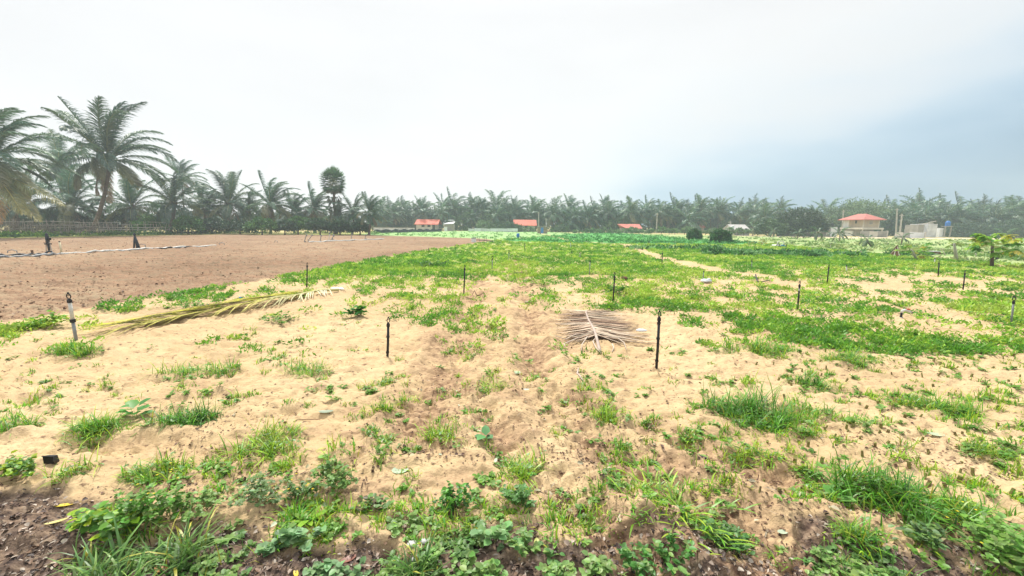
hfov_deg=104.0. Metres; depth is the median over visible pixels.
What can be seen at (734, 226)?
white house
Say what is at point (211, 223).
shrub
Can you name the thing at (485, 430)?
seedling
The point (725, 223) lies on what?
broad tree
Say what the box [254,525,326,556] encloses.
leafy weed
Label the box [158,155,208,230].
coconut palm
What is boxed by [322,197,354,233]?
coconut palm
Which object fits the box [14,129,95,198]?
coconut palm
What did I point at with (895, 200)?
coconut palm
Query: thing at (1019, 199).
coconut palm
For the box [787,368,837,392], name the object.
grass tuft
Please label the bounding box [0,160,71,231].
coconut palm
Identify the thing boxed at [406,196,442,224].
coconut palm
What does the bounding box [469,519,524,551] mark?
leafy weed
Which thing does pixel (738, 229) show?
shrub
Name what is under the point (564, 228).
broad tree
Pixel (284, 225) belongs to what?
shrub
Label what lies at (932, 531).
leafy weed
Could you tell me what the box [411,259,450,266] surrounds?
leafy weed
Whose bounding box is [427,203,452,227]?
coconut palm
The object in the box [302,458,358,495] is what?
leafy weed
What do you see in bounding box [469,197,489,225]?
coconut palm
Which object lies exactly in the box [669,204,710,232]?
coconut palm
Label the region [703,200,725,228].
coconut palm
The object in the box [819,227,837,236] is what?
annex
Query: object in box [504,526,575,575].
leafy weed
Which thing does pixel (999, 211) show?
coconut palm
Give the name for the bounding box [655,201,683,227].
coconut palm
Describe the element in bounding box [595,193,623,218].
coconut palm
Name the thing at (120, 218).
shrub
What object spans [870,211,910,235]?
broad tree
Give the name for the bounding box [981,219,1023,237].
broad tree
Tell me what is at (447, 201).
coconut palm
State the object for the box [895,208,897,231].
utility pole
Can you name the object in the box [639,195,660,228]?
coconut palm
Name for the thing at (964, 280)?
sprinkler post
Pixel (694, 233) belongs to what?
shrub
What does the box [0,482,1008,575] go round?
soil litter
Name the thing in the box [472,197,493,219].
coconut palm
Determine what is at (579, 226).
broad tree
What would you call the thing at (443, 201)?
coconut palm
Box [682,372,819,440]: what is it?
grass tuft
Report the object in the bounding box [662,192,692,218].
coconut palm
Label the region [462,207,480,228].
coconut palm
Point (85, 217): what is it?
shrub
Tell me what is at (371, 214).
coconut palm
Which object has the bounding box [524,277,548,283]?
leafy weed
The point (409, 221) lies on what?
broad tree
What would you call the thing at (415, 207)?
coconut palm
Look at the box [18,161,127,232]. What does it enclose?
coconut palm
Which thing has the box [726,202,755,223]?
coconut palm
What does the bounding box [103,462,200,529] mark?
leafy weed
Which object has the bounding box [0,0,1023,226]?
sky
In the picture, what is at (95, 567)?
grass tuft
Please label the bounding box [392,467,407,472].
fallen leaf
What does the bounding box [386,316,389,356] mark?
sprinkler post
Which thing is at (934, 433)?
fallen leaf
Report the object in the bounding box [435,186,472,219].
coconut palm
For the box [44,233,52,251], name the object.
covered sprinkler stand
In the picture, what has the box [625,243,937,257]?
melon vines
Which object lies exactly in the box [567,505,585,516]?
withered seedling
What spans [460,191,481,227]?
coconut palm
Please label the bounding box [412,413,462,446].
grass tuft
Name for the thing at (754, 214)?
coconut palm
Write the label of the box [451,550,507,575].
leafy weed
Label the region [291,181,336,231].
coconut palm
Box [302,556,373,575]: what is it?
leafy weed
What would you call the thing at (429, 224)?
red roofed house
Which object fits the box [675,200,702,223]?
coconut palm
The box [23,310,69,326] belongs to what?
leafy weed
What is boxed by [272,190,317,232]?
coconut palm
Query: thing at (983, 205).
coconut palm
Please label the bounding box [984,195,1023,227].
coconut palm
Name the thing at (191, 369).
grass tuft
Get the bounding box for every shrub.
[0,211,35,230]
[8,213,69,231]
[51,212,93,231]
[90,213,143,231]
[129,213,173,231]
[166,215,206,234]
[199,217,226,233]
[218,219,256,233]
[241,216,277,234]
[274,219,300,234]
[288,215,308,234]
[304,216,331,234]
[327,218,351,234]
[350,221,371,234]
[601,226,612,233]
[614,228,628,233]
[630,227,639,232]
[655,225,666,232]
[669,228,679,234]
[682,226,693,233]
[686,228,703,239]
[708,228,733,242]
[733,227,743,235]
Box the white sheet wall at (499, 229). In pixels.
[468,228,517,231]
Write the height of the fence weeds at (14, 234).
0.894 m
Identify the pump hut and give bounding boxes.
[537,227,546,233]
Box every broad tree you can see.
[387,212,413,227]
[425,214,444,227]
[452,211,476,230]
[475,220,497,228]
[476,212,504,227]
[494,221,523,231]
[523,226,534,231]
[550,224,569,231]
[569,215,594,230]
[601,213,633,229]
[649,215,684,231]
[682,215,708,228]
[718,212,750,228]
[751,218,789,235]
[769,206,832,235]
[824,197,893,234]
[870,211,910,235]
[890,213,927,230]
[924,214,955,227]
[943,219,996,237]
[964,233,1023,265]
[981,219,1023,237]
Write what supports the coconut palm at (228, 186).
on the ground at (128, 355)
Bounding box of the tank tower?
[936,221,953,236]
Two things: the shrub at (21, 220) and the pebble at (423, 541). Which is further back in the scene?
the shrub at (21, 220)
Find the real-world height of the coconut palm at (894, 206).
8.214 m
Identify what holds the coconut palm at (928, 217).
on the ground at (128, 355)
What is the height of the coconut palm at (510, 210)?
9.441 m
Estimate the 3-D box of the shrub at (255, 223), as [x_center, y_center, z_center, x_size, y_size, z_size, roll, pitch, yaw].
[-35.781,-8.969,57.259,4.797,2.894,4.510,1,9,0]
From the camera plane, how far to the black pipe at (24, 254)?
20.01 m
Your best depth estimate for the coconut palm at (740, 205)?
120.04 m
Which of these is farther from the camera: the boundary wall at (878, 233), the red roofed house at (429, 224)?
the red roofed house at (429, 224)
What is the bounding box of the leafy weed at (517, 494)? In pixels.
[499,483,536,507]
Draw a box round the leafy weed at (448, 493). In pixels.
[432,480,478,511]
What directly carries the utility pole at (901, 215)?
on the ground at (128, 355)
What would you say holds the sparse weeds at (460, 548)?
on the ground at (128, 355)
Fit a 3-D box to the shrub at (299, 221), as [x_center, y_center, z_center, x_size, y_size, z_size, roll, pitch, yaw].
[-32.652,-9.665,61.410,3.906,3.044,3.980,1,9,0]
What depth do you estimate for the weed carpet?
10.54 m
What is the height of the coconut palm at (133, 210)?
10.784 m
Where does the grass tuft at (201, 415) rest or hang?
on the ground at (128, 355)
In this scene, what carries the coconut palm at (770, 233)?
on the meadow
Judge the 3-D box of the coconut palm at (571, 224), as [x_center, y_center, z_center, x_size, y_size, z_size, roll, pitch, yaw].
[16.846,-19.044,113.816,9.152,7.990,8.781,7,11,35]
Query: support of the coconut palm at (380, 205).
on the ground at (128, 355)
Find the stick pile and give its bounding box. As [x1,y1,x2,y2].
[890,245,900,255]
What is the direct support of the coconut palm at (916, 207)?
on the ground at (128, 355)
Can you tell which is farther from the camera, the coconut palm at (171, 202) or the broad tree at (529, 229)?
the broad tree at (529, 229)
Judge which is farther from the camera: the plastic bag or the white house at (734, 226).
the white house at (734, 226)
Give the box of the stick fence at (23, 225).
[0,218,223,236]
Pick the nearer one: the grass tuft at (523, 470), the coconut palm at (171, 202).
the grass tuft at (523, 470)
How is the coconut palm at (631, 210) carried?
on the ground at (128, 355)
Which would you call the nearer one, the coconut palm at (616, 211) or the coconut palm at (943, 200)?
the coconut palm at (943, 200)
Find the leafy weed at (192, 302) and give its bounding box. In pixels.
[175,298,208,311]
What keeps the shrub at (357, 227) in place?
on the ground at (128, 355)
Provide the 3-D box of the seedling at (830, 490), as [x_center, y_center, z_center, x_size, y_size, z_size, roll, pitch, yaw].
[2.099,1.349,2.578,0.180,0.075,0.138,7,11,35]
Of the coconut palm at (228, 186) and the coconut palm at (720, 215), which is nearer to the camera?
the coconut palm at (228, 186)
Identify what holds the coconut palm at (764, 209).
on the ground at (128, 355)
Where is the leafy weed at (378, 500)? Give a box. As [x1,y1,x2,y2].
[349,493,390,513]
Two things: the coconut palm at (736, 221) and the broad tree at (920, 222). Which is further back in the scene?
the coconut palm at (736, 221)
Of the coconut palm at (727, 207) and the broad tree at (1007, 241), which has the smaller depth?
the broad tree at (1007, 241)
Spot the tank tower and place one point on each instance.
(939, 232)
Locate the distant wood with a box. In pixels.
[6,206,838,232]
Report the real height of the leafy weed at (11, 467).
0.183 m
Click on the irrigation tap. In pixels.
(902, 312)
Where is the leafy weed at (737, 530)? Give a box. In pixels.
[700,518,757,556]
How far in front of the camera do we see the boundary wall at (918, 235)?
79.23 m
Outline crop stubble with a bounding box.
[755,318,1022,503]
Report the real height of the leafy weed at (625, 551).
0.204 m
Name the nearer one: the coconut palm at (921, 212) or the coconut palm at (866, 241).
the coconut palm at (866, 241)
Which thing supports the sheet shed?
on the ground at (128, 355)
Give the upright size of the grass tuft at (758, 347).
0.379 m
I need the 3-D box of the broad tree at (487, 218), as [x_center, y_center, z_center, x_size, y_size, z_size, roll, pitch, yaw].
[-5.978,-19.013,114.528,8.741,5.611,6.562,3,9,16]
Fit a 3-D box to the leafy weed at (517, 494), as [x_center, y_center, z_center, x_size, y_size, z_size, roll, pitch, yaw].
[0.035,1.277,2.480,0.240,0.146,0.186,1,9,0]
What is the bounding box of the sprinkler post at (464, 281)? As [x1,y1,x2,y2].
[463,265,465,293]
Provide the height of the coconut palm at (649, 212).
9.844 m
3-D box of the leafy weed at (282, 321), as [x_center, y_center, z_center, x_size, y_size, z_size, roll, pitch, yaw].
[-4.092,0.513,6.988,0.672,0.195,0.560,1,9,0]
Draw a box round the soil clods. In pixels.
[0,237,452,317]
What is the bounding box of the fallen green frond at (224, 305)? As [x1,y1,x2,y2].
[55,288,338,338]
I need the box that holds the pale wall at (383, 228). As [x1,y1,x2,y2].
[373,227,414,229]
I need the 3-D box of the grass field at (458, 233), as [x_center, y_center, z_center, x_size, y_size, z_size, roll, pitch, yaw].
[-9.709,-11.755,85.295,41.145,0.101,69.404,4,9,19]
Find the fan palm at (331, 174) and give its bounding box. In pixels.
[319,166,345,233]
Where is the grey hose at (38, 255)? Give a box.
[0,252,60,257]
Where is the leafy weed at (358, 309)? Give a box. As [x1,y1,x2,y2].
[341,305,367,315]
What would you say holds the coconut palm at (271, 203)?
on the ground at (128, 355)
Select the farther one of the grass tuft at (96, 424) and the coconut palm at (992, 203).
the coconut palm at (992, 203)
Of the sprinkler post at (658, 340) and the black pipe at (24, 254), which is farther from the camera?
the black pipe at (24, 254)
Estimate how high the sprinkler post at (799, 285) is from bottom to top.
0.704 m
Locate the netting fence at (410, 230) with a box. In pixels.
[374,228,441,232]
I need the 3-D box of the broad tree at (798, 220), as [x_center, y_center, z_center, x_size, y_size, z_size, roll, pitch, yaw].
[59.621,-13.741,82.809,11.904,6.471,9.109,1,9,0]
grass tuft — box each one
[0,405,49,438]
[34,444,106,493]
[42,336,104,360]
[46,489,245,575]
[53,406,138,452]
[106,451,182,487]
[130,393,238,437]
[139,358,203,377]
[163,449,197,478]
[186,355,244,377]
[212,412,308,468]
[268,357,335,381]
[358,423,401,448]
[369,370,396,386]
[379,521,454,575]
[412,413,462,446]
[476,374,518,394]
[494,441,555,488]
[583,396,633,428]
[670,425,706,452]
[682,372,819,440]
[710,379,736,387]
[718,328,810,360]
[722,435,794,475]
[778,391,896,429]
[786,434,1014,552]
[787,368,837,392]
[805,344,883,371]
[821,508,904,568]
[886,380,997,422]
[923,473,1014,551]
[948,431,1022,463]
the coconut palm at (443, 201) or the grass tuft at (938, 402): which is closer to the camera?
the grass tuft at (938, 402)
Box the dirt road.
[736,235,1000,239]
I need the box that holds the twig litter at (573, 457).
[3,309,1023,559]
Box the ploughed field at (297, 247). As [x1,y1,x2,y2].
[0,234,493,321]
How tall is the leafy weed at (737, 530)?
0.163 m
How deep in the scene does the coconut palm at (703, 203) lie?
112.52 m
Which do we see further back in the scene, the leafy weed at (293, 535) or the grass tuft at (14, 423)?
the grass tuft at (14, 423)
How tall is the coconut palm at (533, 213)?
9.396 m
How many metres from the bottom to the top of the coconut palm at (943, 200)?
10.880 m
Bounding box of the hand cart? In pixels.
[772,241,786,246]
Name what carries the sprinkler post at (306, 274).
on the ground at (128, 355)
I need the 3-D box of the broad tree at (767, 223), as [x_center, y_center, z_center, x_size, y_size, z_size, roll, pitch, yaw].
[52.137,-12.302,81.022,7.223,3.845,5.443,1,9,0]
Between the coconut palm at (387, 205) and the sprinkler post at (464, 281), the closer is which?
the sprinkler post at (464, 281)
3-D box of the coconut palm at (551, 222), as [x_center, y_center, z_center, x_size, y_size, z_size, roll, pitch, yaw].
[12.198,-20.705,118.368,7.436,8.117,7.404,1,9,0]
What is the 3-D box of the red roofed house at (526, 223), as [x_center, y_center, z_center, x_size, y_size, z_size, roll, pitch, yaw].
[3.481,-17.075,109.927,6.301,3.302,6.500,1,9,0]
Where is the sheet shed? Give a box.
[444,220,454,230]
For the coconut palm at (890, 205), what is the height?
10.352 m
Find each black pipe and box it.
[0,251,51,255]
[153,246,195,248]
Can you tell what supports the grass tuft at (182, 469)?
on the ground at (128, 355)
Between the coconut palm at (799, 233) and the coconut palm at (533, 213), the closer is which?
the coconut palm at (799, 233)
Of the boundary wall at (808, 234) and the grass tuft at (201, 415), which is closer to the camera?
the grass tuft at (201, 415)
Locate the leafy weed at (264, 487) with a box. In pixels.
[227,471,286,506]
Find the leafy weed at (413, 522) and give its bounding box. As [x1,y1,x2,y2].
[381,509,425,540]
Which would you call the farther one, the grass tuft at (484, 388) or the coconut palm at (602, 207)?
the coconut palm at (602, 207)
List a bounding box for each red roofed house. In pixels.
[414,219,441,229]
[513,220,536,231]
[618,224,641,232]
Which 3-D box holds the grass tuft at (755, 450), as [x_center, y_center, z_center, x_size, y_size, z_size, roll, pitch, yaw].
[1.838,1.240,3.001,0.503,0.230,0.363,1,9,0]
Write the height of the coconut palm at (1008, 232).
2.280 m
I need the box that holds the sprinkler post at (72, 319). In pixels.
[66,292,77,340]
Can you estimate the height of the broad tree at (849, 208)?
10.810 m
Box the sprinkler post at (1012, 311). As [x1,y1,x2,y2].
[1009,295,1015,324]
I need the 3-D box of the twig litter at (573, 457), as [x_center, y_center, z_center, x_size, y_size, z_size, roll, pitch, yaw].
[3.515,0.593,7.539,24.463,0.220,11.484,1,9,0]
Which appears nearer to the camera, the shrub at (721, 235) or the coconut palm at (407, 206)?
the shrub at (721, 235)
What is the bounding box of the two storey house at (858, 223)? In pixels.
[839,214,886,235]
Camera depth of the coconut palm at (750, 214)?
111.78 m
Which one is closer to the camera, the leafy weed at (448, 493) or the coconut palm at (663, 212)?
the leafy weed at (448, 493)
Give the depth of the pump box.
38.71 m
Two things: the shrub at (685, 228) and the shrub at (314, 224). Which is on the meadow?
the shrub at (685, 228)
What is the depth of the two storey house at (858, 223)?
88.03 m
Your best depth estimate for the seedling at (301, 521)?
2.35 m
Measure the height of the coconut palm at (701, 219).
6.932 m
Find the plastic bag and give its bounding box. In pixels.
[700,278,711,282]
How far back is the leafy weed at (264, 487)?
2.43 m
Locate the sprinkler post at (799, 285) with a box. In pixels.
[796,281,800,309]
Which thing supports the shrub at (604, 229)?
on the crop field at (594, 235)
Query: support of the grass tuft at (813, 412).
on the ground at (128, 355)
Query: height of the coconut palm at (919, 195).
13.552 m
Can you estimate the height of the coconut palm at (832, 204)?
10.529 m
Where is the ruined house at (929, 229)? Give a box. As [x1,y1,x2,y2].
[904,221,937,236]
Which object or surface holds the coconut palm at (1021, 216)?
on the ground at (128, 355)
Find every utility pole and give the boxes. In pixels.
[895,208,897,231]
[899,214,903,231]
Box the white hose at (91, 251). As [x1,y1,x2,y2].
[61,245,215,253]
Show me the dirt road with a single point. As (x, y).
(872, 237)
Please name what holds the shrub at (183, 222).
on the ground at (128, 355)
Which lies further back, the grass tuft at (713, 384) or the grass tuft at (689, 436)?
the grass tuft at (713, 384)
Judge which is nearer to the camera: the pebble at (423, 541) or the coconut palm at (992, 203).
the pebble at (423, 541)
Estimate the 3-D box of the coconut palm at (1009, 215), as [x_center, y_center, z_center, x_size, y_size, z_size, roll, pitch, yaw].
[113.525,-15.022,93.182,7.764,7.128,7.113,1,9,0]
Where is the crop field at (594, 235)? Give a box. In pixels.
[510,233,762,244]
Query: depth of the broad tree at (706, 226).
115.25 m
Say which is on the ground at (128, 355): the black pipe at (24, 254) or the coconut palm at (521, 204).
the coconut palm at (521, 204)
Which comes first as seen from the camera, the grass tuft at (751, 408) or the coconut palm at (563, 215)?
the grass tuft at (751, 408)
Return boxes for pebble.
[407,540,415,547]
[420,538,427,544]
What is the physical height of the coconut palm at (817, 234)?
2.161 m
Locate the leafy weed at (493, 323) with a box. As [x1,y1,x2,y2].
[484,319,505,327]
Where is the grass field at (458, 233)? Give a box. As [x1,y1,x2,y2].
[361,231,571,239]
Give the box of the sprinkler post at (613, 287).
[612,272,615,302]
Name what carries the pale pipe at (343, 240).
on the ploughed field at (297, 247)
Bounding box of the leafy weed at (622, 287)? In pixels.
[602,285,632,294]
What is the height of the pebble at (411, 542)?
0.029 m
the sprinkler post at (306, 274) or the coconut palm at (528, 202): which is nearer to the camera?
the sprinkler post at (306, 274)
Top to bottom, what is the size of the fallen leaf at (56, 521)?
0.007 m
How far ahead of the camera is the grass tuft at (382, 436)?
3.18 m
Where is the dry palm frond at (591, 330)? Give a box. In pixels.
[544,309,662,352]
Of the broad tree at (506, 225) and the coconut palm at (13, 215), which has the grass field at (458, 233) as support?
the broad tree at (506, 225)
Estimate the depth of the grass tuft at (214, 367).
4.61 m
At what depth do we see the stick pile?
24.88 m
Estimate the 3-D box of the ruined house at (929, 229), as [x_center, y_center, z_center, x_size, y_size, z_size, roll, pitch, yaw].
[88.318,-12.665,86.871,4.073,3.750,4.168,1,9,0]
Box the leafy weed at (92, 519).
[64,496,143,541]
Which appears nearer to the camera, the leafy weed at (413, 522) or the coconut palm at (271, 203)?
the leafy weed at (413, 522)
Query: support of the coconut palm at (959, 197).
on the ground at (128, 355)
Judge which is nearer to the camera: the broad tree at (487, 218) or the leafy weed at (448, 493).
the leafy weed at (448, 493)
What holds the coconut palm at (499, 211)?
on the grass field at (458, 233)
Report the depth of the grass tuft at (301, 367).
4.58 m
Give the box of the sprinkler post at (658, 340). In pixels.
[655,310,660,368]
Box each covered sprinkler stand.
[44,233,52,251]
[133,233,139,247]
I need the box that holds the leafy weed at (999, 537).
[945,501,1023,575]
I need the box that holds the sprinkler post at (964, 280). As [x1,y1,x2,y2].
[962,270,965,289]
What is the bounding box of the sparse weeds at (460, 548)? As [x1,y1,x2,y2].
[0,286,1023,575]
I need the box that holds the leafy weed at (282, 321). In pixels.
[259,310,299,323]
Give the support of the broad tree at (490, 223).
on the grass field at (458, 233)
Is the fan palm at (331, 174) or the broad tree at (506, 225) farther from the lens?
the broad tree at (506, 225)
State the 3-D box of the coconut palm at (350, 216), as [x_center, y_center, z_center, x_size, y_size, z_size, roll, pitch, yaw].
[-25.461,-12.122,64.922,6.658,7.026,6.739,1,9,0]
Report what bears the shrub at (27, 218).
on the ground at (128, 355)
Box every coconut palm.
[0,107,81,223]
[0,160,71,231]
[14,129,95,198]
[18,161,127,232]
[22,96,178,231]
[72,171,170,231]
[130,166,216,233]
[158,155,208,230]
[175,182,239,223]
[185,169,260,232]
[217,187,263,231]
[239,170,302,233]
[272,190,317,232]
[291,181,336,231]
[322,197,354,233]
[332,190,375,233]
[349,191,390,234]
[360,196,396,226]
[366,210,395,229]
[378,200,403,224]
[384,196,410,225]
[391,195,419,227]
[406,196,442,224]
[408,201,419,229]
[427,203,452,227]
[428,192,461,222]
[433,193,451,226]
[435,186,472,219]
[445,203,463,222]
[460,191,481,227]
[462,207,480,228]
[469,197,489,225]
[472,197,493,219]
[476,189,515,215]
[483,198,512,222]
[501,200,521,220]
[503,195,529,217]
[504,196,530,218]
[505,203,532,221]
[520,201,548,229]
[522,195,551,230]
[524,199,548,222]
[537,195,572,226]
[541,205,562,227]
[551,200,571,223]
[556,207,586,231]
[558,194,585,228]
[564,202,589,227]
[576,200,601,230]
[577,204,602,228]
[582,196,604,230]
[583,205,604,229]
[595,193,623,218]
[595,196,624,229]
[599,207,628,229]
[613,195,648,223]
[626,203,653,226]
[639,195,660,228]
[639,199,656,228]
[644,199,677,232]
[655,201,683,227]
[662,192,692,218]
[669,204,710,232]
[673,199,685,212]
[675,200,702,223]
[688,193,717,220]
[690,208,711,226]
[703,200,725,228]
[709,196,735,225]
[709,197,733,228]
[710,196,735,224]
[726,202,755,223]
[726,210,745,224]
[729,197,754,222]
[737,193,771,213]
[739,198,767,228]
[741,205,773,228]
[745,222,762,235]
[747,199,785,233]
[768,195,795,217]
[768,226,782,236]
[790,228,806,238]
[808,203,829,232]
[810,226,829,240]
[813,198,845,221]
[826,227,853,240]
[859,233,881,246]
[877,202,925,233]
[884,198,904,210]
[886,195,919,234]
[889,200,954,216]
[892,232,913,244]
[899,188,945,210]
[899,202,924,215]
[909,208,935,222]
[911,205,942,223]
[918,193,976,233]
[930,200,970,227]
[943,204,990,227]
[951,191,988,216]
[966,194,995,217]
[969,198,1023,227]
[971,204,1005,234]
[980,208,1023,222]
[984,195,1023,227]
[984,198,1005,208]
[984,199,1023,233]
[987,196,1023,216]
[989,228,1023,241]
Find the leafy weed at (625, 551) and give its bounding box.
[617,528,699,575]
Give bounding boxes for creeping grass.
[610,451,761,554]
[610,469,678,489]
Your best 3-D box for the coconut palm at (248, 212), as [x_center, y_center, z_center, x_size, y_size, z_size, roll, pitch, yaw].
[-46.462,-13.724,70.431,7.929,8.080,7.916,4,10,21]
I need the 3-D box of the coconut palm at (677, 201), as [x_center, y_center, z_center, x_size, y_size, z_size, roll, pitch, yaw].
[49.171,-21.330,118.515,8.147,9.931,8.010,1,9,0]
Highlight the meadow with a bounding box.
[634,233,1023,264]
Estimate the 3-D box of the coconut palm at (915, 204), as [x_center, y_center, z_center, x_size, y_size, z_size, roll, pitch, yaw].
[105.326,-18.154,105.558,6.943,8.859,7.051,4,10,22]
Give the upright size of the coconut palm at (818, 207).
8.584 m
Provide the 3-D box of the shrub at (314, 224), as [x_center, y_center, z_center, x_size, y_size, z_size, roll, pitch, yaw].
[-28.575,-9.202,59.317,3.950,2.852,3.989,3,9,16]
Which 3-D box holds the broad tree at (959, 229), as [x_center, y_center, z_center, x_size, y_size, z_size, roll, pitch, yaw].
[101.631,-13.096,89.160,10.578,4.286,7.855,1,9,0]
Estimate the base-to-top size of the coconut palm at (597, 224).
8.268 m
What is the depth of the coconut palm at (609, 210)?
115.64 m
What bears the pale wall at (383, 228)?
on the ground at (128, 355)
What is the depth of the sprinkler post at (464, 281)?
9.60 m
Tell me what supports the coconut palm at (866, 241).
on the meadow
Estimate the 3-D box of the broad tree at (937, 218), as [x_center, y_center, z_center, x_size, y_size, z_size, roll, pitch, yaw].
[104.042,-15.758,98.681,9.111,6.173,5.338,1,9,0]
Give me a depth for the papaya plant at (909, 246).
22.09 m
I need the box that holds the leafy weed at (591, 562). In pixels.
[564,550,616,575]
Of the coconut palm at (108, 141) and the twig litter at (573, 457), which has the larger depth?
the coconut palm at (108, 141)
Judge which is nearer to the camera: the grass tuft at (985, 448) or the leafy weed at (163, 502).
the leafy weed at (163, 502)
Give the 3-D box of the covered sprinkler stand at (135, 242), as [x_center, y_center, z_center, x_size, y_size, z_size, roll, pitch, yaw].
[-23.730,-3.001,25.261,0.422,0.966,0.248,1,9,0]
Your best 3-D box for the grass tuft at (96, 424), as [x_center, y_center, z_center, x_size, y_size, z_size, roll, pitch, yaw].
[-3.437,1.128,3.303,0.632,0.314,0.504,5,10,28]
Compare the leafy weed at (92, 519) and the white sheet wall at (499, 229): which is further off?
the white sheet wall at (499, 229)
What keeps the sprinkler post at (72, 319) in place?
on the ground at (128, 355)
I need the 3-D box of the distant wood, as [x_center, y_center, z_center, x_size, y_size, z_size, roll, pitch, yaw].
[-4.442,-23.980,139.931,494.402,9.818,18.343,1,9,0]
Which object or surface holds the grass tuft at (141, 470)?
on the ground at (128, 355)
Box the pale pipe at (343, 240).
[308,238,383,241]
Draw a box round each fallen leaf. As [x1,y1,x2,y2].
[45,517,68,523]
[318,410,332,412]
[340,554,355,562]
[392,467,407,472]
[777,530,787,533]
[927,432,944,435]
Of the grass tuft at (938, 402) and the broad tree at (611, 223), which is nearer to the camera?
the grass tuft at (938, 402)
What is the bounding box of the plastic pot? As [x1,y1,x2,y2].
[41,455,59,463]
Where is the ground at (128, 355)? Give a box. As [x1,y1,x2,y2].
[0,225,1023,575]
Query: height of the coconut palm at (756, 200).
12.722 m
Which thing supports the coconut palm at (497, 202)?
on the ground at (128, 355)
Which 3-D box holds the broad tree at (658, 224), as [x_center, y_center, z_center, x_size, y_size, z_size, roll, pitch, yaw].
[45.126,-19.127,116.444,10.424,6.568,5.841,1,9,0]
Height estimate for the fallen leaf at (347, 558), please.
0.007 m
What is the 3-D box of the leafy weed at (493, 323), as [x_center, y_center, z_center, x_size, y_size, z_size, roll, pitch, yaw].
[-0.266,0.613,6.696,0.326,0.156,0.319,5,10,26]
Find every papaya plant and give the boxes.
[894,243,934,258]
[945,240,967,260]
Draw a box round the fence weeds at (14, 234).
[0,229,380,237]
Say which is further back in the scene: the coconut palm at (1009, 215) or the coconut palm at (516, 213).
the coconut palm at (516, 213)
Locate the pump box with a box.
[471,237,492,242]
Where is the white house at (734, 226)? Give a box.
[723,224,748,235]
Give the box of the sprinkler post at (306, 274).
[306,262,307,286]
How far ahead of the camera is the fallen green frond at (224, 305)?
7.44 m
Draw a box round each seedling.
[116,398,155,418]
[293,505,328,526]
[475,425,492,440]
[521,463,536,475]
[549,493,569,510]
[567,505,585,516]
[823,484,855,501]
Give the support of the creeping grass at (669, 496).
on the ground at (128, 355)
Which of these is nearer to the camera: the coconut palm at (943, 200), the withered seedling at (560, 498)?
the withered seedling at (560, 498)
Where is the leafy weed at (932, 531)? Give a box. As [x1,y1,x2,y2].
[895,520,950,551]
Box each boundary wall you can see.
[778,233,826,236]
[860,231,888,236]
[894,232,925,237]
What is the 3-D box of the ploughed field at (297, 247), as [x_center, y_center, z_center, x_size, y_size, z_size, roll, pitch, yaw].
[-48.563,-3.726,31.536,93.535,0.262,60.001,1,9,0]
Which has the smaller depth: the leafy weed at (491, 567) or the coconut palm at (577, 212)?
the leafy weed at (491, 567)
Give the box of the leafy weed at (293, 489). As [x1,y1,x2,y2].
[280,473,314,502]
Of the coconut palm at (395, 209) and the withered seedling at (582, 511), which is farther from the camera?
the coconut palm at (395, 209)
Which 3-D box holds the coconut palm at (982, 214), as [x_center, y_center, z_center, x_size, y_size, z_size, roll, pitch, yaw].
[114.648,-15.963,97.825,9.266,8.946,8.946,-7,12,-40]
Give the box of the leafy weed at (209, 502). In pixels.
[170,484,226,520]
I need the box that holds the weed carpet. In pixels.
[0,238,1023,356]
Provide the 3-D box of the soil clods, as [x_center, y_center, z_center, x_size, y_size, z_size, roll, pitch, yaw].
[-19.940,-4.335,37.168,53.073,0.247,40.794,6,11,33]
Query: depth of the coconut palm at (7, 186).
38.07 m
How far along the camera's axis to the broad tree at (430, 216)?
115.58 m
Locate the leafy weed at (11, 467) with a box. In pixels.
[0,450,37,478]
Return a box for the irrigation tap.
[899,309,912,317]
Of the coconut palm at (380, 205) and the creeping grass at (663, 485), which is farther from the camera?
the coconut palm at (380, 205)
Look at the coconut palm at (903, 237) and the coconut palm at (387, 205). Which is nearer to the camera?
the coconut palm at (903, 237)
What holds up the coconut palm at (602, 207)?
on the ground at (128, 355)
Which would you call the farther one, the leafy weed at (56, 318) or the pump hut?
the pump hut
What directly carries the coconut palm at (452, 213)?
on the ground at (128, 355)
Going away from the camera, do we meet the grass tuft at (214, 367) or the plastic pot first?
the plastic pot
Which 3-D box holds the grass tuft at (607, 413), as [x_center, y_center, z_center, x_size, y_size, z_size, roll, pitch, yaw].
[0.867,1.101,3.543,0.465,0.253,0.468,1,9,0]
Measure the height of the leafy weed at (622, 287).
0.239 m
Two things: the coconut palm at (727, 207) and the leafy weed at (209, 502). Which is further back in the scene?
the coconut palm at (727, 207)
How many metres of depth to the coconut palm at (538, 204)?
118.51 m
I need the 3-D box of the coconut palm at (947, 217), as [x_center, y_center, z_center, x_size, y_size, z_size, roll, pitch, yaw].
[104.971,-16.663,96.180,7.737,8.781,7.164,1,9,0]
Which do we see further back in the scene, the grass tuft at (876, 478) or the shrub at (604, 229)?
the shrub at (604, 229)

